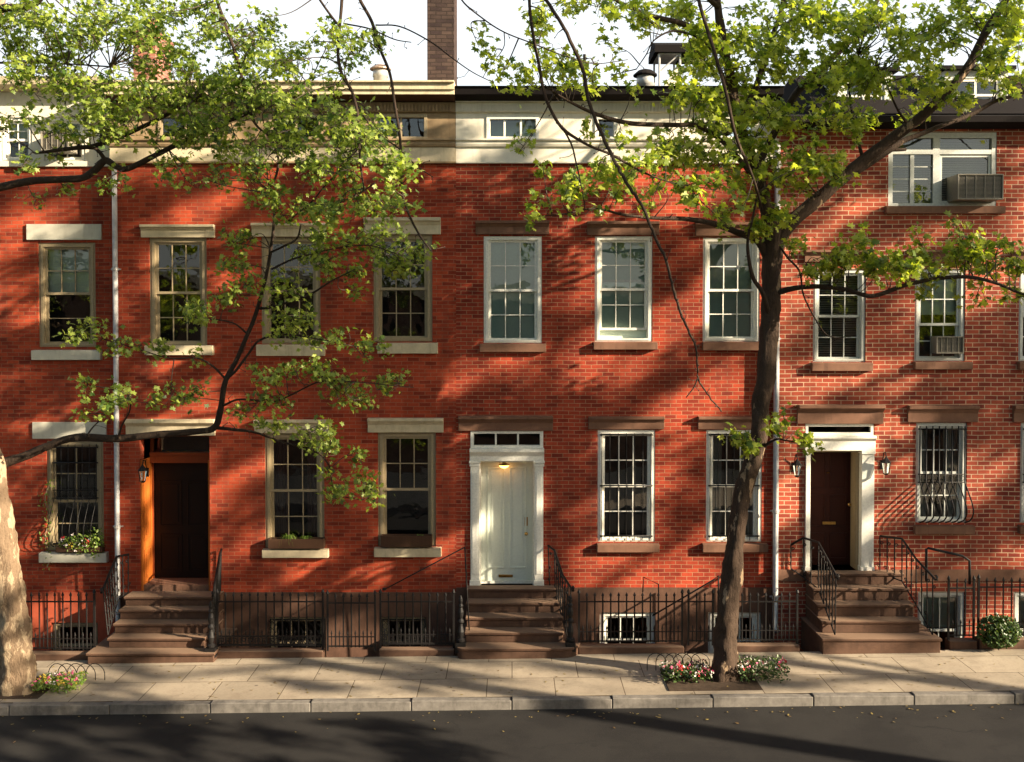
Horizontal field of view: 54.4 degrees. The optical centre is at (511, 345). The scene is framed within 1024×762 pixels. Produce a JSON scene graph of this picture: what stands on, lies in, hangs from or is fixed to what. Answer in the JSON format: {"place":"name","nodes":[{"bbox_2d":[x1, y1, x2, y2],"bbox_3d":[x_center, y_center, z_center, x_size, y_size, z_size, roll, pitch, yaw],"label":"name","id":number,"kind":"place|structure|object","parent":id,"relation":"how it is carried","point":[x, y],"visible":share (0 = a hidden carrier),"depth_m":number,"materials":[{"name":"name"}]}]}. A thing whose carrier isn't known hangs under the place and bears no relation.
{"place":"outdoors","nodes":[
{"label":"outdoors","id":0,"kind":"place"},
{"bbox_2d":[0,76,181,649],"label":"brick house","id":1,"kind":"structure","parent":0,"point":[55,264],"depth_m":18.22,"materials":[{"name":"brick"}]},
{"bbox_2d":[1,118,31,160],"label":"window","id":2,"kind":"structure","parent":1,"relation":"in","point":[24,135],"depth_m":18.14,"materials":[{"name":"white paint"}]},
{"bbox_2d":[37,479,54,569],"bbox_3d":[-8.504,3.269,18.215,0.330,1.677,0.206,0,1,0],"label":"climbing vine","id":3,"kind":"object","parent":1,"relation":"attached to","point":[45,536],"visible":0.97,"depth_m":18.20,"materials":[{"name":"green plant"}]},
{"bbox_2d":[40,131,77,153],"bbox_3d":[-8.166,-3.654,17.967,0.490,0.343,0.420,0,1,0],"label":"air conditioner","id":4,"kind":"object","parent":1,"relation":"attached to","point":[52,140],"visible":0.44,"depth_m":17.78,"materials":[{"name":"beige metal"}]},
{"bbox_2d":[26,224,102,359],"bbox_3d":[-8.159,-0.977,18.226,1.368,2.472,0.315,0,1,0],"label":"window","id":5,"kind":"structure","parent":1,"relation":"in","point":[64,268],"depth_m":18.22,"materials":[{"name":"beige paint"}]},
{"bbox_2d":[45,118,84,160],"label":"window","id":6,"kind":"structure","parent":1,"relation":"in","point":[82,158],"depth_m":18.11,"materials":[{"name":"white paint"}]},
{"bbox_2d":[32,422,108,562],"bbox_3d":[-8.087,2.683,18.178,1.368,2.565,0.463,0,1,0],"label":"window","id":7,"kind":"structure","parent":1,"relation":"in","point":[40,430],"depth_m":18.22,"materials":[{"name":"beige paint"}]},
{"bbox_2d":[53,623,97,649],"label":"window","id":8,"kind":"structure","parent":1,"relation":"in","point":[58,625],"depth_m":18.37,"materials":[{"name":"beige paint"}]},
{"bbox_2d":[55,525,104,557],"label":"potted flowers","id":9,"kind":"object","parent":1,"relation":"on","point":[85,548],"visible":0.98,"depth_m":18.11,"materials":[{"name":"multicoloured plant"}]},
{"bbox_2d":[61,642,944,649],"bbox_3d":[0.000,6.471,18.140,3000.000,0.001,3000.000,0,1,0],"label":"ground","id":10,"kind":"structure","parent":0,"point":[942,648],"depth_m":21.13,"materials":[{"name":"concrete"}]},
{"bbox_2d":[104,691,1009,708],"bbox_3d":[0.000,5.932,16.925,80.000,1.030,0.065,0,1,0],"label":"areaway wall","id":11,"kind":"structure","parent":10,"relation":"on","point":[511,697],"depth_m":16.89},
{"bbox_2d":[26,589,95,660],"bbox_3d":[-8.196,4.901,16.986,2.210,1.511,0.220,0,1,0],"label":"iron fence","id":12,"kind":"object","parent":11,"relation":"on","point":[53,655],"visible":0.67,"depth_m":16.97,"materials":[{"name":"black metal"}]},
{"bbox_2d":[216,589,324,658],"bbox_3d":[-4.125,4.875,16.986,1.860,1.460,0.220,0,1,0],"label":"iron fence","id":13,"kind":"object","parent":11,"relation":"on","point":[228,653],"visible":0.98,"depth_m":16.97,"materials":[{"name":"black metal"}]},
{"bbox_2d":[379,589,454,656],"bbox_3d":[-1.619,4.859,16.985,1.310,1.427,0.220,0,1,0],"label":"iron fence","id":14,"kind":"object","parent":11,"relation":"on","point":[393,651],"visible":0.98,"depth_m":16.97,"materials":[{"name":"black metal"}]},
{"bbox_2d":[326,590,376,650],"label":"iron gate","id":15,"kind":"structure","parent":14,"relation":"attached to","point":[343,603],"depth_m":16.89,"materials":[{"name":"black metal"}]},
{"bbox_2d":[577,589,683,653],"bbox_3d":[2.022,4.838,16.985,1.820,1.386,0.220,0,1,0],"label":"iron fence","id":16,"kind":"object","parent":11,"relation":"on","point":[617,648],"visible":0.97,"depth_m":16.97,"materials":[{"name":"black metal"}]},
{"bbox_2d":[717,589,799,652],"bbox_3d":[4.192,4.824,16.985,1.404,1.358,0.220,0,1,0],"label":"iron fence","id":17,"kind":"object","parent":11,"relation":"on","point":[768,646],"visible":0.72,"depth_m":16.97,"materials":[{"name":"black metal"}]},
{"bbox_2d":[687,589,714,645],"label":"iron gate","id":18,"kind":"structure","parent":17,"relation":"attached to","point":[688,614],"depth_m":16.97,"materials":[{"name":"black metal"}]},
{"bbox_2d":[945,575,976,649],"bbox_3d":[7.658,4.686,16.982,0.490,1.541,0.220,0,1,0],"label":"iron fence","id":19,"kind":"object","parent":11,"relation":"on","point":[960,643],"visible":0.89,"depth_m":16.96,"materials":[{"name":"black metal"}]},
{"bbox_2d":[975,574,1023,649],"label":"iron fence","id":20,"kind":"object","parent":11,"relation":"on","point":[1018,645],"visible":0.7,"depth_m":16.96,"materials":[{"name":"black metal"}]},
{"bbox_2d":[0,703,1023,761],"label":"road","id":21,"kind":"structure","parent":0,"point":[963,733],"depth_m":13.90,"materials":[{"name":"grey asphalt"}]},
{"bbox_2d":[0,690,1023,715],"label":"kerb","id":22,"kind":"structure","parent":21,"relation":"on","point":[499,703],"depth_m":14.85,"materials":[{"name":"stone"}]},
{"bbox_2d":[0,649,1023,702],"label":"sidewalk","id":23,"kind":"structure","parent":0,"point":[250,679],"depth_m":15.84,"materials":[{"name":"beige concrete"}]},
{"bbox_2d":[0,677,59,698],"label":"tree pit","id":24,"kind":"object","parent":23,"relation":"on","point":[35,695],"visible":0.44,"depth_m":15.27,"materials":[{"name":"soil"}]},
{"bbox_2d":[30,668,88,693],"bbox_3d":[-7.054,5.237,15.533,0.741,0.252,0.635,0,1,0],"label":"flower bed","id":25,"kind":"object","parent":24,"relation":"on","point":[69,682],"visible":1,"depth_m":15.45,"materials":[{"name":"green plant"}]},
{"bbox_2d":[48,663,104,679],"bbox_3d":[-6.960,5.218,15.913,0.913,0.286,0.051,0,1,0],"label":"wire edging","id":26,"kind":"object","parent":24,"relation":"on","point":[78,667],"visible":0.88,"depth_m":15.91,"materials":[{"name":"black paint"}]},
{"bbox_2d":[0,0,492,695],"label":"shade tree","id":27,"kind":"object","parent":23,"relation":"on","point":[18,666],"visible":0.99,"depth_m":14.29,"materials":[{"name":"green plant"}]},
{"bbox_2d":[2,658,1017,742],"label":"fallen leaves","id":28,"kind":"object","parent":23,"relation":"on","point":[545,681],"visible":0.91,"depth_m":15.19,"materials":[{"name":"plant"}]},
{"bbox_2d":[660,668,791,694],"bbox_3d":[3.321,5.281,15.614,1.860,0.106,0.960,0,1,0],"label":"tree pit","id":29,"kind":"object","parent":23,"relation":"on","point":[709,685],"visible":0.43,"depth_m":15.33,"materials":[{"name":"soil"}]},
{"bbox_2d":[647,653,709,670],"bbox_3d":[2.671,5.075,15.990,1.013,0.286,0.051,0,1,0],"label":"wire edging","id":30,"kind":"object","parent":29,"relation":"on","point":[675,656],"visible":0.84,"depth_m":15.99,"materials":[{"name":"black paint"}]},
{"bbox_2d":[659,659,713,682],"bbox_3d":[2.727,5.100,15.624,0.810,0.252,0.610,0,1,0],"label":"flower bed","id":31,"kind":"object","parent":29,"relation":"on","point":[681,670],"visible":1,"depth_m":15.55,"materials":[{"name":"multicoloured plant"}]},
{"bbox_2d":[737,654,790,682],"bbox_3d":[3.918,5.070,15.634,0.808,0.303,0.597,0,1,0],"label":"flower bed","id":32,"kind":"object","parent":29,"relation":"on","point":[754,662],"visible":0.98,"depth_m":15.53,"materials":[{"name":"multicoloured plant"}]},
{"bbox_2d":[461,0,1023,682],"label":"plane tree","id":33,"kind":"object","parent":23,"relation":"on","point":[713,52],"visible":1,"depth_m":14.62,"materials":[{"name":"green plant"}]},
{"bbox_2d":[975,612,1023,649],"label":"shrub","id":34,"kind":"object","parent":23,"relation":"on","point":[1004,626],"visible":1,"depth_m":16.67,"materials":[{"name":"green plant"}]},
{"bbox_2d":[0,0,1023,135],"label":"sky","id":35,"kind":"structure","parent":0,"point":[410,63],"materials":[{"name":"white"}]},
{"bbox_2d":[454,86,783,655],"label":"brick house","id":36,"kind":"structure","parent":0,"point":[588,421],"depth_m":18.02,"materials":[{"name":"brick"}]},
{"bbox_2d":[499,462,509,467],"bbox_3d":[-0.144,2.183,18.190,0.200,0.125,0.195,0,1,0],"label":"porch lamp","id":37,"kind":"object","parent":36,"relation":"attached to","point":[503,465],"visible":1,"depth_m":18.13,"materials":[{"name":"glass"}]},
{"bbox_2d":[481,462,532,579],"bbox_3d":[-0.093,3.223,18.352,0.945,2.232,0.140,0,1,0],"label":"door","id":38,"kind":"structure","parent":36,"relation":"in","point":[506,493],"depth_m":18.35,"materials":[{"name":"white paint"}]},
{"bbox_2d":[475,220,548,351],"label":"window","id":39,"kind":"structure","parent":36,"relation":"in","point":[512,264],"depth_m":18.08,"materials":[{"name":"white paint"}]},
{"bbox_2d":[487,116,538,137],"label":"attic window","id":40,"kind":"structure","parent":36,"relation":"in","point":[495,129],"depth_m":18.22,"materials":[{"name":"white paint"}]},
{"bbox_2d":[595,116,616,137],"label":"attic window","id":41,"kind":"structure","parent":36,"relation":"in","point":[598,118],"depth_m":17.85,"materials":[{"name":"white paint"}]},
{"bbox_2d":[587,221,659,349],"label":"window","id":42,"kind":"structure","parent":36,"relation":"in","point":[623,264],"depth_m":18.08,"materials":[{"name":"white paint"}]},
{"bbox_2d":[588,416,664,551],"bbox_3d":[2.065,2.507,18.069,1.367,2.454,0.275,0,1,0],"label":"window","id":43,"kind":"structure","parent":36,"relation":"in","point":[594,422],"depth_m":18.05,"materials":[{"name":"white paint"}]},
{"bbox_2d":[600,612,654,642],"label":"window","id":44,"kind":"structure","parent":36,"relation":"in","point":[646,615],"depth_m":18.15,"materials":[{"name":"white paint"}]},
{"bbox_2d":[633,69,656,85],"bbox_3d":[2.501,-4.736,18.705,0.450,0.912,0.450,0,1,0],"label":"roof vent","id":45,"kind":"object","parent":36,"relation":"on","point":[645,77],"visible":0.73,"depth_m":18.56,"materials":[{"name":"metal"}]},
{"bbox_2d":[648,43,704,85],"bbox_3d":[3.198,-5.180,19.246,1.121,1.343,0.900,0,1,0],"label":"roof hood","id":46,"kind":"object","parent":36,"relation":"on","point":[667,54],"visible":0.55,"depth_m":18.89,"materials":[{"name":"metal"}]},
{"bbox_2d":[652,575,718,615],"bbox_3d":[3.067,4.424,17.596,1.188,0.729,0.026,0,1,0],"label":"pipe handrail","id":47,"kind":"object","parent":36,"relation":"attached to","point":[690,593],"visible":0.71,"depth_m":17.59,"materials":[{"name":"black metal"}]},
{"bbox_2d":[695,222,758,349],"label":"window","id":48,"kind":"structure","parent":36,"relation":"in","point":[730,295],"depth_m":18.16,"materials":[{"name":"white paint"}]},
{"bbox_2d":[704,116,754,137],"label":"attic window","id":49,"kind":"structure","parent":36,"relation":"in","point":[753,128],"depth_m":17.85,"materials":[{"name":"white paint"}]},
{"bbox_2d":[698,416,768,551],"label":"window","id":50,"kind":"structure","parent":36,"relation":"in","point":[713,460],"depth_m":18.07,"materials":[{"name":"white paint"}]},
{"bbox_2d":[708,612,759,652],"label":"window","id":51,"kind":"structure","parent":36,"relation":"in","point":[745,614],"depth_m":18.14,"materials":[{"name":"white paint"}]},
{"bbox_2d":[642,577,658,591],"bbox_3d":[2.422,4.330,17.395,0.298,0.591,0.022,0,1,0],"label":"pipe handrail","id":52,"kind":"object","parent":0,"point":[650,580],"visible":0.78,"depth_m":17.38,"materials":[{"name":"black metal"}]},
{"bbox_2d":[925,547,970,584],"bbox_3d":[7.469,3.768,17.054,0.769,0.633,0.052,0,1,4],"label":"pipe handrail","id":53,"kind":"object","parent":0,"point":[951,553],"visible":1,"depth_m":17.04,"materials":[{"name":"black metal"}]},
{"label":"areaway floor","id":54,"kind":"structure","parent":0,"visible":0},
{"bbox_2d":[86,591,236,663],"bbox_3d":[-6.060,5.325,17.372,2.160,1.725,1.413,0,1,0],"label":"stoop","id":55,"kind":"object","parent":54,"relation":"on","point":[161,626],"visible":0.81,"depth_m":17.20,"materials":[{"name":"brown stone"}]},
{"bbox_2d":[100,553,130,634],"bbox_3d":[-6.957,4.330,17.436,0.149,1.188,1.250,0,1,-2],"label":"stair railing","id":56,"kind":"object","parent":55,"relation":"on","point":[116,599],"visible":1,"depth_m":17.42,"materials":[{"name":"black metal"}]},
{"bbox_2d":[204,549,221,657],"bbox_3d":[-5.142,4.464,17.410,0.186,1.555,1.418,0,1,-6],"label":"stair railing","id":57,"kind":"object","parent":55,"relation":"on","point":[211,646],"visible":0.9,"depth_m":16.94,"materials":[{"name":"black metal"}]},
{"bbox_2d":[102,0,456,656],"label":"brick house","id":58,"kind":"structure","parent":54,"relation":"on","point":[188,509],"depth_m":18.04,"materials":[{"name":"brick"}]},
{"bbox_2d":[138,460,148,482],"bbox_3d":[-6.617,2.254,17.902,0.180,0.408,0.297,0,1,0],"label":"wall lantern","id":59,"kind":"object","parent":58,"relation":"attached to","point":[143,469],"depth_m":17.83,"materials":[{"name":"black paint"}]},
{"bbox_2d":[139,224,214,354],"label":"window","id":60,"kind":"structure","parent":58,"relation":"in","point":[159,234],"depth_m":18.00,"materials":[{"name":"beige paint"}]},
{"bbox_2d":[154,463,208,577],"bbox_3d":[-6.118,3.264,18.640,1.138,2.172,0.064,0,1,0],"label":"door","id":61,"kind":"structure","parent":58,"relation":"in","point":[180,489],"depth_m":18.62,"materials":[{"name":"brown wood"}]},
{"bbox_2d":[158,114,210,137],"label":"attic window","id":62,"kind":"structure","parent":58,"relation":"in","point":[160,124],"depth_m":17.86,"materials":[{"name":"beige paint"}]},
{"bbox_2d":[250,223,325,355],"bbox_3d":[-4.017,-1.011,17.995,1.339,2.392,0.275,0,1,0],"label":"window","id":63,"kind":"structure","parent":58,"relation":"in","point":[290,232],"depth_m":17.98,"materials":[{"name":"beige paint"}]},
{"bbox_2d":[253,419,328,557],"bbox_3d":[-3.967,2.584,18.153,1.382,2.498,0.439,0,1,0],"label":"window","id":64,"kind":"structure","parent":58,"relation":"in","point":[277,490],"depth_m":18.12,"materials":[{"name":"beige paint"}]},
{"bbox_2d":[269,114,321,137],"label":"attic window","id":65,"kind":"structure","parent":58,"relation":"in","point":[270,117],"depth_m":17.85,"materials":[{"name":"beige paint"}]},
{"bbox_2d":[268,537,325,548],"bbox_3d":[-3.888,3.570,18.009,1.006,0.171,0.180,0,1,0],"label":"window box","id":66,"kind":"object","parent":58,"relation":"attached to","point":[301,543],"visible":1,"depth_m":17.92,"materials":[{"name":"brown wood"}]},
{"bbox_2d":[281,533,295,542],"bbox_3d":[-4.054,3.536,18.024,0.422,0.250,0.317,0,1,0],"label":"spider plant","id":67,"kind":"object","parent":66,"relation":"in","point":[286,536],"visible":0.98,"depth_m":17.99,"materials":[{"name":"green plant"}]},
{"bbox_2d":[270,617,325,656],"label":"window","id":68,"kind":"structure","parent":58,"relation":"in","point":[279,619],"depth_m":18.13,"materials":[{"name":"black paint"}]},
{"bbox_2d":[370,64,390,79],"bbox_3d":[-2.405,-4.732,18.205,0.390,0.815,0.390,0,1,0],"label":"roof vent","id":69,"kind":"object","parent":58,"relation":"on","point":[380,72],"visible":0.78,"depth_m":18.08,"materials":[{"name":"metal"}]},
{"bbox_2d":[374,114,426,137],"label":"attic window","id":70,"kind":"structure","parent":58,"relation":"in","point":[400,116],"depth_m":17.85,"materials":[{"name":"beige paint"}]},
{"bbox_2d":[363,217,440,353],"bbox_3d":[-1.973,-1.082,17.994,1.382,2.448,0.275,0,1,0],"label":"window","id":71,"kind":"structure","parent":58,"relation":"in","point":[425,225],"depth_m":18.00,"materials":[{"name":"beige paint"}]},
{"bbox_2d":[382,617,426,645],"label":"window","id":72,"kind":"structure","parent":58,"relation":"in","point":[384,619],"depth_m":18.13,"materials":[{"name":"black paint"}]},
{"bbox_2d":[367,418,443,556],"bbox_3d":[-1.923,2.564,18.070,1.367,2.512,0.275,0,1,0],"label":"window","id":73,"kind":"structure","parent":58,"relation":"in","point":[387,428],"depth_m":18.06,"materials":[{"name":"beige paint"}]},
{"bbox_2d":[381,534,432,546],"bbox_3d":[-1.905,3.527,18.008,0.921,0.200,0.180,0,1,0],"label":"window box","id":74,"kind":"object","parent":58,"relation":"attached to","point":[403,540],"visible":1,"depth_m":17.92,"materials":[{"name":"brown wood"}]},
{"bbox_2d":[457,585,579,658],"bbox_3d":[0.110,5.272,17.373,2.110,1.830,1.408,0,1,0],"label":"stoop","id":75,"kind":"object","parent":54,"relation":"on","point":[515,621],"visible":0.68,"depth_m":17.26,"materials":[{"name":"brown stone"}]},
{"bbox_2d":[382,547,469,652],"bbox_3d":[-1.487,4.308,16.952,1.518,1.712,0.388,0,1,3],"label":"newel rail","id":76,"kind":"object","parent":75,"relation":"attached to","point":[460,641],"visible":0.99,"depth_m":16.80,"materials":[{"name":"black metal"}]},
{"bbox_2d":[547,545,575,651],"bbox_3d":[0.864,4.378,17.415,0.200,1.526,1.424,0,1,-11],"label":"stair railing","id":77,"kind":"object","parent":75,"relation":"on","point":[570,638],"visible":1,"depth_m":17.18,"materials":[{"name":"black metal"}]},
{"bbox_2d":[800,570,941,653],"bbox_3d":[6.210,5.128,17.345,2.020,2.120,1.288,0,1,0],"label":"stoop","id":78,"kind":"object","parent":54,"relation":"on","point":[875,612],"visible":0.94,"depth_m":17.27,"materials":[{"name":"brown stone"}]},
{"bbox_2d":[787,537,839,634],"bbox_3d":[5.340,4.163,17.373,0.281,1.441,1.398,0,1,-21],"label":"stair railing","id":79,"kind":"object","parent":78,"relation":"on","point":[827,562],"visible":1,"depth_m":17.30,"materials":[{"name":"black metal"}]},
{"bbox_2d":[876,535,938,634],"bbox_3d":[6.939,4.148,17.388,0.179,1.489,1.414,-1,1,-23],"label":"stair railing","id":80,"kind":"object","parent":78,"relation":"on","point":[916,567],"visible":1,"depth_m":17.33,"materials":[{"name":"black metal"}]},
{"bbox_2d":[743,65,1023,651],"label":"brick house","id":81,"kind":"structure","parent":54,"relation":"on","point":[945,432],"depth_m":17.95,"materials":[{"name":"brick"}]},
{"bbox_2d":[792,454,801,477],"bbox_3d":[5.089,2.148,17.829,0.180,0.408,0.277,0,1,0],"label":"wall lantern","id":82,"kind":"object","parent":81,"relation":"attached to","point":[796,463],"depth_m":17.77,"materials":[{"name":"black paint"}]},
{"bbox_2d":[810,452,850,564],"bbox_3d":[5.835,2.986,18.407,0.862,2.150,0.140,0,1,0],"label":"door","id":83,"kind":"structure","parent":81,"relation":"in","point":[830,475],"depth_m":18.43,"materials":[{"name":"brown wood"}]},
{"bbox_2d":[804,250,872,370],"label":"window","id":84,"kind":"structure","parent":81,"relation":"in","point":[820,363],"depth_m":17.98,"materials":[{"name":"grey paint"}]},
{"bbox_2d":[880,452,890,474],"bbox_3d":[6.677,2.106,17.829,0.180,0.408,0.277,0,1,0],"label":"wall lantern","id":85,"kind":"object","parent":81,"relation":"attached to","point":[885,460],"depth_m":17.77,"materials":[{"name":"black paint"}]},
{"bbox_2d":[907,250,972,368],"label":"window","id":86,"kind":"structure","parent":81,"relation":"in","point":[943,303],"depth_m":17.97,"materials":[{"name":"grey paint"}]},
{"bbox_2d":[918,592,963,637],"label":"window","id":87,"kind":"structure","parent":81,"relation":"in","point":[939,598],"depth_m":18.21,"materials":[{"name":"grey paint"}]},
{"bbox_2d":[907,405,979,533],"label":"window","id":88,"kind":"structure","parent":81,"relation":"in","point":[954,507],"depth_m":17.93,"materials":[{"name":"grey paint"}]},
{"bbox_2d":[884,132,1005,213],"bbox_3d":[7.742,-3.094,17.975,2.127,1.460,0.472,0,1,0],"label":"window","id":89,"kind":"structure","parent":81,"relation":"in","point":[937,157],"depth_m":17.89,"materials":[{"name":"grey paint"}]},
{"bbox_2d":[931,336,963,353],"bbox_3d":[7.821,-0.013,17.894,0.496,0.312,0.260,0,1,0],"label":"air conditioner","id":90,"kind":"object","parent":81,"relation":"attached to","point":[947,344],"visible":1,"depth_m":17.78,"materials":[{"name":"beige metal"}]},
{"bbox_2d":[946,174,1003,201],"bbox_3d":[8.232,-2.796,17.725,0.808,0.451,0.480,0,1,0],"label":"air conditioner","id":91,"kind":"object","parent":81,"relation":"attached to","point":[974,187],"visible":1,"depth_m":17.52,"materials":[{"name":"beige metal"}]},
{"bbox_2d":[1011,250,1023,368],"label":"window","id":92,"kind":"structure","parent":81,"relation":"in","point":[1020,365],"depth_m":17.93,"materials":[{"name":"grey paint"}]},
{"bbox_2d":[1012,405,1023,533],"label":"window","id":93,"kind":"structure","parent":81,"relation":"in","point":[1017,410],"depth_m":17.98,"materials":[{"name":"grey paint"}]},
{"bbox_2d":[1013,592,1023,630],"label":"window","id":94,"kind":"structure","parent":81,"relation":"in","point":[1016,594],"depth_m":18.08,"materials":[{"name":"grey paint"}]}
]}

